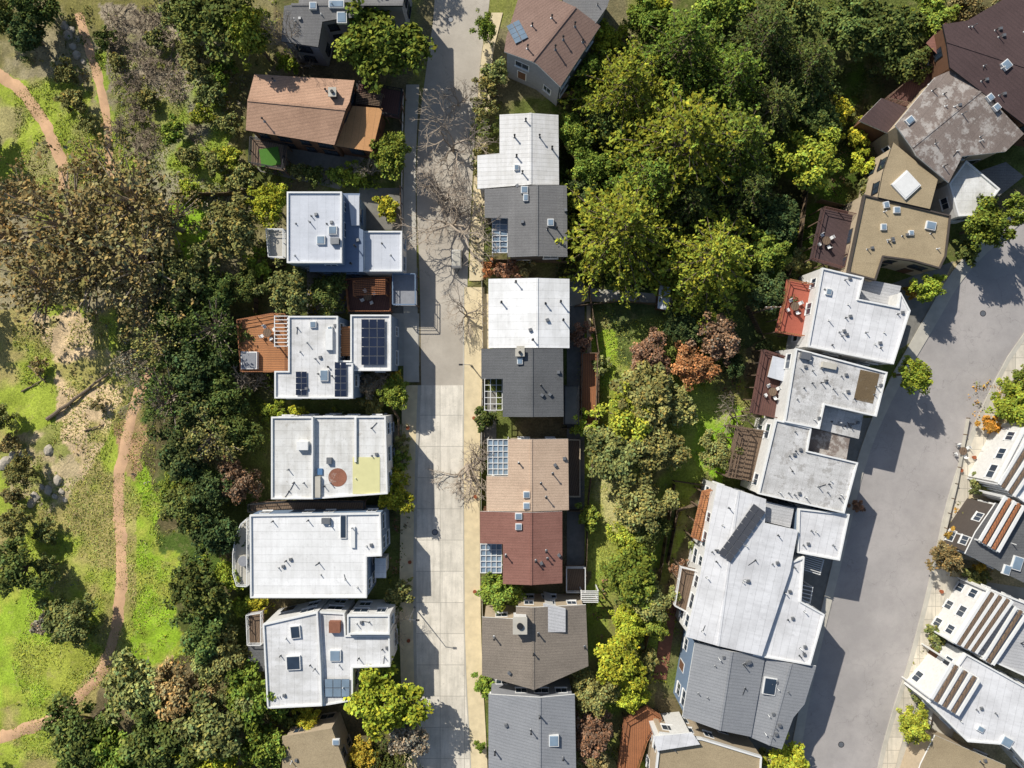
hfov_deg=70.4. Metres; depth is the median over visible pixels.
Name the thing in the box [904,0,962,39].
broadleaf tree
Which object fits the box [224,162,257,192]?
shrub
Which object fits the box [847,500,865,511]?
shrub
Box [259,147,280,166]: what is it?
artificial lawn
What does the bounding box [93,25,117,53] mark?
shrub
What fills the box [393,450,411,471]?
shrub
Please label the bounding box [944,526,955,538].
shrub
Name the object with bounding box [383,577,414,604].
shrub
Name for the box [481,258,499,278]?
shrub
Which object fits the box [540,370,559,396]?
roof vents
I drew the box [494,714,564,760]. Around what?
roof vents
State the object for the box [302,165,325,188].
shrub
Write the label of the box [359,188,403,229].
patio
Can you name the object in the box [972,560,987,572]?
shrub
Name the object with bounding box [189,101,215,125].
shrub
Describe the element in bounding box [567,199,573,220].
shrub
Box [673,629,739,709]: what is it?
walls
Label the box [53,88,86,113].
shrub
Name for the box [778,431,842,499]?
roof vents
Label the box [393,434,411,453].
shrub
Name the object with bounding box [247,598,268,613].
shrub
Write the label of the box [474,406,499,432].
shrub
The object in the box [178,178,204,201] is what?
shrub
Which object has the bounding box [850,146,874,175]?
shrub
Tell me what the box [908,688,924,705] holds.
shrub
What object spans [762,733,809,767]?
broadleaf tree
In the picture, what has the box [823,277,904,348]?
roof vents
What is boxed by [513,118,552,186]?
roof vents
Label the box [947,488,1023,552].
balcony beams
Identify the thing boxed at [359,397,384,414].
shrub
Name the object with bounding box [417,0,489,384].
street asphalt
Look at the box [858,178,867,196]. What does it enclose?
shrub
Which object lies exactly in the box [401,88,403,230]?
garden wall
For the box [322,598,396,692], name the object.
walls
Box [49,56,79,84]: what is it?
shrub
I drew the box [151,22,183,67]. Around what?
bare shrub
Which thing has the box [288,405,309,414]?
shrub
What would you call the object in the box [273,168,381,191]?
garden shrubs
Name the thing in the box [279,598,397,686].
windows
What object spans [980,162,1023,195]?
roof
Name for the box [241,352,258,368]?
hot tub
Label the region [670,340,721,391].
broadleaf tree
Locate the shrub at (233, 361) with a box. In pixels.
[224,351,243,381]
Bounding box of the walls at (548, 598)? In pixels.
[543,591,555,605]
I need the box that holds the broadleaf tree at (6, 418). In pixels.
[0,403,19,430]
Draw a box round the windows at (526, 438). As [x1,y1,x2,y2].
[492,437,555,475]
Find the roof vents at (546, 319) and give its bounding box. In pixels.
[500,280,564,340]
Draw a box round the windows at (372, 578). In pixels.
[260,508,389,589]
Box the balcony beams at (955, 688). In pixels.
[901,643,980,715]
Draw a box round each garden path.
[569,287,672,306]
[587,305,590,352]
[653,604,676,678]
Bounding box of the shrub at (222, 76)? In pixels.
[206,55,238,88]
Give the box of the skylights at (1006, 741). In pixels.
[975,724,1013,748]
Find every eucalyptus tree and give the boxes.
[0,135,113,287]
[0,152,50,226]
[0,191,174,323]
[0,192,34,261]
[0,219,115,335]
[40,199,222,316]
[46,134,126,200]
[61,123,183,265]
[100,339,155,388]
[106,253,198,348]
[117,186,212,256]
[117,315,193,375]
[126,362,200,435]
[159,283,241,360]
[174,399,246,465]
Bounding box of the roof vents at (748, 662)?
[697,656,789,737]
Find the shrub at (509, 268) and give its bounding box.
[493,259,522,278]
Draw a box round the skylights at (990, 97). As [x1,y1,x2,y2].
[985,58,1012,111]
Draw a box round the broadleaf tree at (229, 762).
[172,735,246,767]
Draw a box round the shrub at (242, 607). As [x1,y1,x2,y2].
[230,594,256,618]
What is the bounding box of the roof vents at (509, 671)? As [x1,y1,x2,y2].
[493,632,585,675]
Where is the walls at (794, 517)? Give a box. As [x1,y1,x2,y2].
[779,500,839,550]
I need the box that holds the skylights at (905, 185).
[880,170,936,235]
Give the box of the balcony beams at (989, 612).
[926,577,1013,653]
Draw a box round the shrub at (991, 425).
[974,415,1001,433]
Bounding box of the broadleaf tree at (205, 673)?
[190,642,234,689]
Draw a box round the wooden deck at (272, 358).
[236,313,287,372]
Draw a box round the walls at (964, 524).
[944,498,992,562]
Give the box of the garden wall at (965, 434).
[942,418,970,540]
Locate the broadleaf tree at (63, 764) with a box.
[53,737,94,767]
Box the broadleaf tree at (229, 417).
[207,399,264,453]
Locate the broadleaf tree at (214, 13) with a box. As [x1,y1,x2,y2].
[185,0,254,63]
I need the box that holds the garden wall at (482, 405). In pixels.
[481,279,482,507]
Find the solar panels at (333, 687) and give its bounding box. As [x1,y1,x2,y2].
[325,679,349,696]
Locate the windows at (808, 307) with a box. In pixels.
[791,277,883,365]
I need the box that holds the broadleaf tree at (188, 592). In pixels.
[162,552,232,619]
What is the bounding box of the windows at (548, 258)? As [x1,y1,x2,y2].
[491,218,557,261]
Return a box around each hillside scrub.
[14,417,174,704]
[15,316,121,607]
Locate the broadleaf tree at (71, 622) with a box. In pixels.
[50,592,100,648]
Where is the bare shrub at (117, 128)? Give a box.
[105,115,133,150]
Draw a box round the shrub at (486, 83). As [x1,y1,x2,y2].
[471,75,498,95]
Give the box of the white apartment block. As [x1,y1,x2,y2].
[967,422,1023,506]
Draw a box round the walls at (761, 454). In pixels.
[740,417,773,492]
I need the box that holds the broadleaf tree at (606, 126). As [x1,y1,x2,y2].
[582,101,626,146]
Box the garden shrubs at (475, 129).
[468,65,501,279]
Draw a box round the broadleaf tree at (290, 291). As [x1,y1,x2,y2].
[252,258,310,315]
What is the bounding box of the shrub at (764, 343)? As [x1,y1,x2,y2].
[755,333,775,351]
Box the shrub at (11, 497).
[0,486,28,508]
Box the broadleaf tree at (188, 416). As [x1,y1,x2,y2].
[158,387,216,431]
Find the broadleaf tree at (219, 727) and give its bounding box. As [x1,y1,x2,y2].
[170,685,256,762]
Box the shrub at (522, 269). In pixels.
[514,260,535,277]
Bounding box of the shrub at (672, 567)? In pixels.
[668,558,688,575]
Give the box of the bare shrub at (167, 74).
[158,57,183,85]
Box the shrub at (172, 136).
[160,113,185,146]
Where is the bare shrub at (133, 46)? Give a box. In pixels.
[122,41,155,68]
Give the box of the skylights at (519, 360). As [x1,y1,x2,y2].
[517,358,522,363]
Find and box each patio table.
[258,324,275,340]
[360,288,375,304]
[763,384,780,399]
[785,298,803,314]
[818,232,835,248]
[953,443,971,458]
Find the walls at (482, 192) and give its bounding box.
[480,185,530,196]
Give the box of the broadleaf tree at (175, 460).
[145,417,204,485]
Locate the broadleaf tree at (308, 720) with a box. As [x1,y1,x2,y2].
[291,707,320,729]
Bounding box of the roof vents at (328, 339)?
[296,324,335,389]
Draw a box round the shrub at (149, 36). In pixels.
[142,27,170,51]
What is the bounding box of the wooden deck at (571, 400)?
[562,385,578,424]
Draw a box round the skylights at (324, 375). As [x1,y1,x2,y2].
[310,321,332,380]
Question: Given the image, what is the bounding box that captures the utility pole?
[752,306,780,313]
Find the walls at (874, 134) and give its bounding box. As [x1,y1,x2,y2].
[853,113,884,142]
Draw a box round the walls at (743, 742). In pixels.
[646,713,759,767]
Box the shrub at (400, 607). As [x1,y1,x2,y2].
[384,595,402,615]
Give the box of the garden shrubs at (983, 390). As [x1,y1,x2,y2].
[968,379,1004,420]
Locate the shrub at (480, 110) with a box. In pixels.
[470,92,498,122]
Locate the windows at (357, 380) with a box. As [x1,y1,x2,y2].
[286,323,398,398]
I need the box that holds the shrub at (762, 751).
[758,747,771,767]
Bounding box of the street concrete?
[416,385,469,767]
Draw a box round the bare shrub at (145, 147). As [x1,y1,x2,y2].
[122,130,152,168]
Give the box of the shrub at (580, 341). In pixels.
[569,321,594,352]
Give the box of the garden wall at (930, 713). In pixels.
[928,645,954,724]
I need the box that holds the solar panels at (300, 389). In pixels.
[296,372,306,394]
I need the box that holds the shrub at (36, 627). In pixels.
[29,610,54,634]
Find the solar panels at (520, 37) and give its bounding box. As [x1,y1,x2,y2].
[507,20,527,43]
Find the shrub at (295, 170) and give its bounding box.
[285,162,305,181]
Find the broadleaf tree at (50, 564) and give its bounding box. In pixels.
[30,552,61,582]
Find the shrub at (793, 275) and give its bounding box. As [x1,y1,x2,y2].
[783,271,799,284]
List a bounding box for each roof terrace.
[763,279,812,336]
[802,206,856,270]
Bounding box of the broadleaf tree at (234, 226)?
[189,184,256,269]
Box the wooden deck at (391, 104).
[356,81,406,124]
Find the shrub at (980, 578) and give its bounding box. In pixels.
[961,567,992,584]
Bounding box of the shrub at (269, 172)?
[258,166,273,177]
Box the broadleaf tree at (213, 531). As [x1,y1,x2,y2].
[176,508,244,564]
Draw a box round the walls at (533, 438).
[490,438,562,475]
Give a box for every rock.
[0,456,10,464]
[0,459,6,470]
[9,451,17,459]
[27,498,36,507]
[30,491,39,501]
[44,444,53,454]
[44,485,52,495]
[53,475,62,485]
[58,488,64,494]
[60,21,68,29]
[63,30,72,39]
[68,26,74,32]
[69,43,76,49]
[72,50,80,59]
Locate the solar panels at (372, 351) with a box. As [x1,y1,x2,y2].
[361,319,384,364]
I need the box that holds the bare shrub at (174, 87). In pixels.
[163,76,187,101]
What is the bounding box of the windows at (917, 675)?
[910,640,1023,767]
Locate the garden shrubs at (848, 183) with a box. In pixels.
[790,113,871,242]
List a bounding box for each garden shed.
[655,286,669,310]
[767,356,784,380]
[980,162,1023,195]
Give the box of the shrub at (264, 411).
[260,403,275,421]
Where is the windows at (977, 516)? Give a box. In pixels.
[944,499,1000,571]
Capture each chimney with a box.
[328,87,337,98]
[513,613,526,634]
[515,348,524,355]
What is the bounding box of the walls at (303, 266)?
[291,194,344,271]
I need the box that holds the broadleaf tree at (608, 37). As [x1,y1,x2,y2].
[591,18,628,59]
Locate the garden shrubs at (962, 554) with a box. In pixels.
[949,502,992,575]
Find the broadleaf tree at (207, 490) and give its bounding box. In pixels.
[184,460,238,516]
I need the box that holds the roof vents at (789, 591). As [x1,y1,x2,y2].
[701,507,835,657]
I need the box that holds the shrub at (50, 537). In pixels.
[31,517,57,545]
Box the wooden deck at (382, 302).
[345,277,392,312]
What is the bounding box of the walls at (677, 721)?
[649,712,689,735]
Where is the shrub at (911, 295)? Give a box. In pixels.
[902,282,916,299]
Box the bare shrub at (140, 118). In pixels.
[122,105,160,150]
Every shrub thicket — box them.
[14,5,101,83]
[108,0,204,195]
[157,314,273,708]
[187,0,291,316]
[556,0,922,408]
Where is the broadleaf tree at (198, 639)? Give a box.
[167,603,230,664]
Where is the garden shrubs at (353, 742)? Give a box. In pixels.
[270,709,422,767]
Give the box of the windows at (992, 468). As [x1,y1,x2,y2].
[982,430,1023,504]
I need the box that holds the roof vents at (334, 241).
[293,213,391,264]
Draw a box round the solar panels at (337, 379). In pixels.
[335,362,345,396]
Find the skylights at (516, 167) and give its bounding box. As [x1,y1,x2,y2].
[514,164,518,170]
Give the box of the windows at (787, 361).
[783,353,838,408]
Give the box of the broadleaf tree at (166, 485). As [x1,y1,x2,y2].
[151,471,182,506]
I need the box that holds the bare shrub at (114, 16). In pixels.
[101,1,137,31]
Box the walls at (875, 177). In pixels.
[858,149,920,207]
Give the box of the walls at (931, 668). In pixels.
[904,642,1023,767]
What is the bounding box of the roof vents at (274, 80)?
[261,77,327,122]
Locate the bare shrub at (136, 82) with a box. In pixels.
[125,74,158,106]
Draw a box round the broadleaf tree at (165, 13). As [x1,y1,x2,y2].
[156,0,189,30]
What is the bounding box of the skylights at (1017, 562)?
[1001,555,1023,575]
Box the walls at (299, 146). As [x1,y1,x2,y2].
[253,87,355,156]
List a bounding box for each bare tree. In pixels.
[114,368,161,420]
[130,321,180,360]
[221,366,273,412]
[229,375,251,398]
[260,10,316,76]
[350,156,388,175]
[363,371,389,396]
[393,181,501,267]
[394,608,410,650]
[411,83,499,180]
[411,161,472,240]
[425,435,494,509]
[436,282,487,337]
[437,80,485,126]
[714,393,761,434]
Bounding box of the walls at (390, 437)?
[319,414,394,491]
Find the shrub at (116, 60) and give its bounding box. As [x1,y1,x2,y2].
[108,52,131,72]
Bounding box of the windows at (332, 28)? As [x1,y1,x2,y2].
[296,0,411,62]
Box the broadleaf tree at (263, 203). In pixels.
[245,182,287,227]
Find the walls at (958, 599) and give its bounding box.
[933,577,1018,639]
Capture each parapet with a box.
[249,512,382,597]
[263,610,390,708]
[271,416,387,498]
[274,315,391,397]
[287,192,402,271]
[291,3,402,5]
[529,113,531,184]
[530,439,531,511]
[530,513,531,584]
[531,348,532,416]
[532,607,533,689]
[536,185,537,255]
[536,278,537,347]
[539,698,540,767]
[655,731,761,767]
[717,490,849,665]
[719,652,791,745]
[757,419,857,513]
[783,348,887,428]
[806,267,910,363]
[846,194,950,280]
[911,91,999,216]
[926,652,1023,761]
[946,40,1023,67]
[951,587,1023,675]
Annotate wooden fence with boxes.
[171,183,284,195]
[253,264,286,313]
[391,406,399,480]
[399,185,401,226]
[489,259,569,262]
[561,89,586,97]
[568,509,583,511]
[574,300,672,306]
[585,285,599,575]
[627,612,652,714]
[657,483,675,584]
[666,503,697,564]
[672,480,704,485]
[744,306,765,378]
[786,186,807,278]
[816,199,846,207]
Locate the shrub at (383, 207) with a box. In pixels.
[372,195,399,223]
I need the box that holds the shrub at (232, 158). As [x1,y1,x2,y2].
[212,145,242,169]
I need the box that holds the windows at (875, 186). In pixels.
[842,157,927,273]
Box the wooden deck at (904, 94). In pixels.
[884,62,932,106]
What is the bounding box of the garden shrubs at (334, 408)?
[259,400,364,415]
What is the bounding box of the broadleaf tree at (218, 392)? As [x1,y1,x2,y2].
[199,365,253,415]
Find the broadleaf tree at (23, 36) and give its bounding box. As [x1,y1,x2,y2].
[0,1,49,62]
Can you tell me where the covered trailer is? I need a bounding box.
[451,250,462,273]
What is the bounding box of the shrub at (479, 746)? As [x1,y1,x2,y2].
[473,740,487,753]
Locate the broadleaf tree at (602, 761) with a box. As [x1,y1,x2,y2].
[576,746,609,767]
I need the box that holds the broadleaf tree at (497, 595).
[474,568,526,613]
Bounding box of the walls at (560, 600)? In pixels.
[485,594,581,617]
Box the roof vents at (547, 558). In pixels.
[505,549,560,564]
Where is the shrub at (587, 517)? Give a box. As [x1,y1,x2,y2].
[574,502,601,533]
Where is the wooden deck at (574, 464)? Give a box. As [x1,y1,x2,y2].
[565,438,579,496]
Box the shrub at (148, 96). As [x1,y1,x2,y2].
[133,88,157,107]
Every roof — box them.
[246,74,354,144]
[248,643,263,670]
[252,515,379,595]
[265,614,319,705]
[273,418,310,496]
[276,318,350,396]
[281,0,403,47]
[282,727,346,767]
[289,194,339,260]
[310,193,362,271]
[315,418,385,496]
[321,614,388,702]
[336,106,382,151]
[340,316,388,368]
[348,195,359,225]
[349,617,387,632]
[365,233,399,269]
[375,558,385,577]
[477,113,558,188]
[480,511,561,584]
[481,348,563,416]
[482,604,587,689]
[485,185,567,256]
[487,439,568,511]
[488,278,568,347]
[488,694,575,767]
[504,0,599,86]
[543,603,565,631]
[563,0,608,23]
[653,732,699,750]
[658,740,759,767]
[682,642,764,736]
[685,483,797,655]
[751,658,815,748]
[760,421,854,510]
[762,560,821,662]
[765,501,793,526]
[786,350,884,426]
[799,510,846,557]
[808,429,849,458]
[810,270,907,361]
[820,407,862,438]
[850,197,947,277]
[859,98,906,133]
[859,280,900,304]
[878,142,937,208]
[895,70,1023,182]
[918,735,1005,767]
[925,22,947,53]
[931,656,1023,758]
[942,0,1023,124]
[951,164,996,214]
[964,503,1023,581]
[978,591,1023,673]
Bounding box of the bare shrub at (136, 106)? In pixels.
[114,95,142,120]
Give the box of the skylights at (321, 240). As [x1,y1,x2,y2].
[316,226,336,244]
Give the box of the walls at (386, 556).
[380,554,388,570]
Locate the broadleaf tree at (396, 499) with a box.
[378,467,414,514]
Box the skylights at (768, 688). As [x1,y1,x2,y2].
[762,676,777,695]
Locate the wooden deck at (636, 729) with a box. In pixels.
[615,704,661,767]
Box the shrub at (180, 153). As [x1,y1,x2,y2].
[174,144,205,169]
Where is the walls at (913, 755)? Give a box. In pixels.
[900,729,993,767]
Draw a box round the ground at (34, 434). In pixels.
[0,0,1023,767]
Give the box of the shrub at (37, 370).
[29,356,49,376]
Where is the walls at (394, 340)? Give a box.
[392,316,397,370]
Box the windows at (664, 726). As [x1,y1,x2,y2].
[645,717,728,767]
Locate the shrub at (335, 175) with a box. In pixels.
[325,164,343,186]
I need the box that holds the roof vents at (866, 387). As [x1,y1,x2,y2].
[796,351,882,428]
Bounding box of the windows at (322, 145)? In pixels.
[258,89,382,155]
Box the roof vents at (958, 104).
[931,88,983,167]
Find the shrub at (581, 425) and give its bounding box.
[569,407,597,436]
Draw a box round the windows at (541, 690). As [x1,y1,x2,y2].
[490,679,572,693]
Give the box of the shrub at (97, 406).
[89,396,105,412]
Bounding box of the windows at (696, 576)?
[678,481,813,627]
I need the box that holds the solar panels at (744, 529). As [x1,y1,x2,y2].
[719,504,764,561]
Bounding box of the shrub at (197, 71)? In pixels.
[175,36,218,81]
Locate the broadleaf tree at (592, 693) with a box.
[569,667,621,718]
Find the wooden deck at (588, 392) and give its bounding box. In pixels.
[579,353,597,424]
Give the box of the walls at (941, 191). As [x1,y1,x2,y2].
[930,163,969,223]
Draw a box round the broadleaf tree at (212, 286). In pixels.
[196,264,236,321]
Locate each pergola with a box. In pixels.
[274,316,287,346]
[352,279,388,297]
[356,90,385,117]
[480,543,501,572]
[484,379,502,410]
[487,437,508,474]
[492,218,507,258]
[579,584,598,602]
[715,425,750,479]
[802,580,812,603]
[804,554,823,574]
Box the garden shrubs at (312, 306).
[258,259,348,315]
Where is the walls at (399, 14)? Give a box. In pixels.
[287,0,411,65]
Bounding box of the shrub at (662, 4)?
[654,0,673,17]
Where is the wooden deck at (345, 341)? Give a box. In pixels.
[341,327,349,355]
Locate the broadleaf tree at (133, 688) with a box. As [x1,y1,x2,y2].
[84,646,167,725]
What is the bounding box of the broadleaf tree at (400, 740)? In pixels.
[386,702,429,756]
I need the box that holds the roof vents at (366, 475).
[285,417,379,497]
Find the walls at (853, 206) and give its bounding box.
[829,196,935,281]
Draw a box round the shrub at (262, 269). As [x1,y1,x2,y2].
[242,245,270,281]
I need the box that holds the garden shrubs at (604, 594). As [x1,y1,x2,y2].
[577,289,745,766]
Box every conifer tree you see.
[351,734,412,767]
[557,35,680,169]
[567,50,608,104]
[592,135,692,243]
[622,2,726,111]
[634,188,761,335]
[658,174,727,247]
[671,91,788,217]
[673,34,773,122]
[701,0,810,103]
[710,159,780,233]
[731,70,803,161]
[757,33,844,129]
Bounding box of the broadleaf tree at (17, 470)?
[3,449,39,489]
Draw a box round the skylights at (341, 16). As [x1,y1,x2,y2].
[309,0,346,23]
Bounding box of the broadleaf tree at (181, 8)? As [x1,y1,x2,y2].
[162,0,203,43]
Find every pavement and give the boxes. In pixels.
[400,385,417,767]
[403,85,418,381]
[464,287,487,767]
[469,13,502,280]
[791,207,1019,756]
[882,341,1023,767]
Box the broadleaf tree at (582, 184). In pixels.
[564,179,603,208]
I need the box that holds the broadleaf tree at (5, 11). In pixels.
[0,0,14,38]
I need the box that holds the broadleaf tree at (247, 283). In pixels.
[232,266,271,302]
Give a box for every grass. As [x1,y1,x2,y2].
[12,318,192,759]
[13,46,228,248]
[577,307,744,582]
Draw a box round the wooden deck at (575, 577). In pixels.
[565,563,585,592]
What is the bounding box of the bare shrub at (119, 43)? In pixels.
[105,23,129,54]
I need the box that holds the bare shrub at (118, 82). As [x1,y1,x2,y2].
[110,69,145,93]
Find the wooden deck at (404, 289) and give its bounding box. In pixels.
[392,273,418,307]
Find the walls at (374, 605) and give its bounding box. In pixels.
[349,600,397,631]
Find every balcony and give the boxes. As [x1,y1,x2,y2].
[232,517,249,586]
[247,497,369,512]
[265,228,286,260]
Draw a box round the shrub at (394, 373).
[388,371,401,382]
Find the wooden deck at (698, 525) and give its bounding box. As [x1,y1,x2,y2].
[683,486,712,541]
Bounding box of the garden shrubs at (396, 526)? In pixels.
[385,369,412,598]
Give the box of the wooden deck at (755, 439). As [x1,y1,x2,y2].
[718,424,765,481]
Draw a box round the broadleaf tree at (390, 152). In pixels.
[369,131,411,180]
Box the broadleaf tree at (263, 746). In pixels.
[224,719,287,767]
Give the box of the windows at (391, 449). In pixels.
[279,413,394,486]
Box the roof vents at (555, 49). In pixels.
[526,3,598,50]
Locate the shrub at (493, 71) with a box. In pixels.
[480,56,508,84]
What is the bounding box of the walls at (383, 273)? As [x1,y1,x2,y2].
[365,234,406,275]
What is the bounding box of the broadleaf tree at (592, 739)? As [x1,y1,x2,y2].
[575,709,613,763]
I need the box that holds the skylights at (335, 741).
[332,738,339,744]
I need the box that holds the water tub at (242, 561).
[238,554,249,566]
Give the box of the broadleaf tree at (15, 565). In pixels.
[0,535,54,598]
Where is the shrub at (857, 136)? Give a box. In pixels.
[840,127,870,146]
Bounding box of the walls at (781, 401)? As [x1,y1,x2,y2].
[764,349,869,420]
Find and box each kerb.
[413,385,420,767]
[462,287,470,767]
[877,334,1023,767]
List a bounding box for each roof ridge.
[247,99,345,110]
[531,6,575,61]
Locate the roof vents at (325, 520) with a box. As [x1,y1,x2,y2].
[271,518,372,588]
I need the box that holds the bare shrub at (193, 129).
[184,120,209,146]
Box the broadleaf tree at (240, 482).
[217,455,264,505]
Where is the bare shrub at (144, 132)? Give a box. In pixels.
[136,118,160,150]
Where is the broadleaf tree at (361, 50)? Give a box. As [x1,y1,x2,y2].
[331,0,437,93]
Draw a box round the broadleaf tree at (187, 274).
[142,241,213,306]
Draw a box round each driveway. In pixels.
[390,425,401,508]
[392,313,418,365]
[483,294,489,348]
[892,262,952,349]
[895,654,978,767]
[933,576,1023,650]
[958,491,994,561]
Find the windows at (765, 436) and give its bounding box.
[744,423,845,490]
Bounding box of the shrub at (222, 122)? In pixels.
[213,111,245,135]
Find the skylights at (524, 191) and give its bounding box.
[521,186,553,225]
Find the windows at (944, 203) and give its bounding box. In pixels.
[881,84,980,221]
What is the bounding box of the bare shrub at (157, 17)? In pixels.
[136,3,172,33]
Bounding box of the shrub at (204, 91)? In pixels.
[191,73,225,105]
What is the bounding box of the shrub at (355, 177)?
[338,160,366,187]
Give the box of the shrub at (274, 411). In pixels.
[266,398,287,418]
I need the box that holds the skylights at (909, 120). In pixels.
[904,115,914,125]
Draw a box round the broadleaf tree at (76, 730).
[41,691,123,767]
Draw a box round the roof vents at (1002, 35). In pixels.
[968,23,1023,96]
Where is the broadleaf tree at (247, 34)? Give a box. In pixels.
[223,4,277,70]
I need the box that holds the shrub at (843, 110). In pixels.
[830,94,854,126]
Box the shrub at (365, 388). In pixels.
[360,374,376,401]
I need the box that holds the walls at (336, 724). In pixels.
[287,712,351,767]
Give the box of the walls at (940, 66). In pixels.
[918,29,1023,146]
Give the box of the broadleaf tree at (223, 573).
[214,555,245,591]
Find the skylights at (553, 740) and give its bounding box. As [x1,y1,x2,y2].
[549,734,558,746]
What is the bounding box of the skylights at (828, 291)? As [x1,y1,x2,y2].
[825,288,831,295]
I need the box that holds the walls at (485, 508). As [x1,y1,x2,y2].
[483,506,558,511]
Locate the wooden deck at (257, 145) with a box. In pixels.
[248,136,292,175]
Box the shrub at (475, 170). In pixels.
[473,164,476,176]
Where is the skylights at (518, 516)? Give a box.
[515,513,521,529]
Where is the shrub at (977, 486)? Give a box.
[968,471,992,494]
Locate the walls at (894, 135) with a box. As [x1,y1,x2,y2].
[871,86,995,183]
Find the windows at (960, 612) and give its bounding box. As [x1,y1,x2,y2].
[931,577,1023,641]
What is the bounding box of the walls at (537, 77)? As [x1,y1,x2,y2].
[507,35,594,105]
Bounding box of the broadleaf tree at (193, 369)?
[161,333,230,394]
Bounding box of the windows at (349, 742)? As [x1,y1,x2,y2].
[292,711,353,767]
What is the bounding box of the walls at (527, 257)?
[487,218,563,260]
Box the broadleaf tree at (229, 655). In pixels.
[205,620,252,683]
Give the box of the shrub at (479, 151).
[472,145,492,158]
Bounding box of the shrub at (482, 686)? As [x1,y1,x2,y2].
[470,672,495,699]
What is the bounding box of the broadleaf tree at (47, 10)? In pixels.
[6,0,61,27]
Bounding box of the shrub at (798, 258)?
[784,247,811,271]
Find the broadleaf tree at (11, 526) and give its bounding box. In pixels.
[0,503,33,541]
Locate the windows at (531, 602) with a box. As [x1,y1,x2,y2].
[495,593,576,616]
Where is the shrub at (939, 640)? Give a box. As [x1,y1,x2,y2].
[924,624,949,651]
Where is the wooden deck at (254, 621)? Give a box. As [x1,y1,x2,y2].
[246,603,270,645]
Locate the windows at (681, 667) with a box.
[675,636,711,707]
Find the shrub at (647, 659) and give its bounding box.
[638,643,659,678]
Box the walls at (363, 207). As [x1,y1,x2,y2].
[317,199,368,275]
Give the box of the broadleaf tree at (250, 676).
[224,658,288,734]
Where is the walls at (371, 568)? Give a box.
[253,505,389,593]
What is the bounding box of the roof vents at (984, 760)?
[939,698,997,764]
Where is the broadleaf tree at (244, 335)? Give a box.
[222,323,254,356]
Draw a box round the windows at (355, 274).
[305,201,405,276]
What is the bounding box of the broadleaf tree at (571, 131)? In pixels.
[559,112,596,153]
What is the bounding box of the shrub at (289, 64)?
[274,48,299,74]
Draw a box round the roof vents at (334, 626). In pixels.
[279,620,387,697]
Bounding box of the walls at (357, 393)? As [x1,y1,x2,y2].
[339,317,363,397]
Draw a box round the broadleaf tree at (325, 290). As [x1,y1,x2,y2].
[307,273,348,315]
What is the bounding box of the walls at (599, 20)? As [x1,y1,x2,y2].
[597,11,604,29]
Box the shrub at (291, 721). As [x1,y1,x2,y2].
[270,707,297,731]
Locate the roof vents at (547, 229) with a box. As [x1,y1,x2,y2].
[521,208,566,230]
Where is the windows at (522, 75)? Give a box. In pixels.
[514,0,599,97]
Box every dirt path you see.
[0,69,69,189]
[0,364,155,743]
[74,12,115,175]
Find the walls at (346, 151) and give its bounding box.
[340,115,385,158]
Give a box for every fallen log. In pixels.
[21,376,46,391]
[27,365,45,381]
[45,373,108,420]
[83,421,104,430]
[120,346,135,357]
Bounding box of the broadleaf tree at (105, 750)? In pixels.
[85,717,158,767]
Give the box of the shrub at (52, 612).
[35,597,77,644]
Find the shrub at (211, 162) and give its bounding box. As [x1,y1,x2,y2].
[204,150,228,177]
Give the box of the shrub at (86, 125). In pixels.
[77,112,97,135]
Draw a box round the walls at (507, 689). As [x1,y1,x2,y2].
[491,678,571,696]
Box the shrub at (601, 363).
[591,355,611,376]
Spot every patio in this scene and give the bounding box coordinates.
[255,135,363,188]
[307,268,417,312]
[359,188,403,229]
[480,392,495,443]
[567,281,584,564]
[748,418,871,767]
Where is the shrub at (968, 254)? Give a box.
[952,238,981,267]
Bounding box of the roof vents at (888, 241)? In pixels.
[866,210,939,250]
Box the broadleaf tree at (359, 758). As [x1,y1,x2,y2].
[346,734,380,767]
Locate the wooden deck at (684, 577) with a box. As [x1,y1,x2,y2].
[667,557,696,612]
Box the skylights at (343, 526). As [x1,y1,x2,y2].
[340,515,346,538]
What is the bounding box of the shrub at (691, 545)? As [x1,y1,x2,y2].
[688,541,694,553]
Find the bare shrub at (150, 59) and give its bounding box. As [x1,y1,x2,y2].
[141,47,167,72]
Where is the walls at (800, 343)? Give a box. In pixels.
[786,269,897,364]
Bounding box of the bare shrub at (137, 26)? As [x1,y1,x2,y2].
[126,4,154,40]
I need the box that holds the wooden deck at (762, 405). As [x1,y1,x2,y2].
[740,349,785,417]
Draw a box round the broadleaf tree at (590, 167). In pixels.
[569,141,617,187]
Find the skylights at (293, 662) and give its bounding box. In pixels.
[286,625,340,669]
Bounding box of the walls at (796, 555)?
[793,552,818,610]
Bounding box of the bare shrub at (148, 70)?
[135,57,159,82]
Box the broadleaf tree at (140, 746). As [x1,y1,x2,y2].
[117,690,200,767]
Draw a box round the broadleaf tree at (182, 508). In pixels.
[157,480,205,536]
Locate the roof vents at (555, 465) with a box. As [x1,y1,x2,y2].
[518,457,565,498]
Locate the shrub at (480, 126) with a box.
[476,118,498,143]
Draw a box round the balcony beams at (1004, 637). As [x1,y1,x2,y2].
[965,605,1023,665]
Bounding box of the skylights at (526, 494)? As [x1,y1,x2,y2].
[523,491,529,508]
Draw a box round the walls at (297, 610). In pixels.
[266,598,329,621]
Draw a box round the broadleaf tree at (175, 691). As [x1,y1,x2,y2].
[150,655,219,728]
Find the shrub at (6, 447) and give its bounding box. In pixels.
[0,430,21,453]
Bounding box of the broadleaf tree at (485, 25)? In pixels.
[469,8,495,46]
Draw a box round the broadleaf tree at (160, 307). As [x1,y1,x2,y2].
[144,283,206,350]
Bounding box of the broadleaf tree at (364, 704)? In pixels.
[343,656,433,742]
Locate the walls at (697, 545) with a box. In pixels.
[675,479,786,630]
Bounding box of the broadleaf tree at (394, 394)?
[376,373,408,409]
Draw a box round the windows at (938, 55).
[918,38,1023,140]

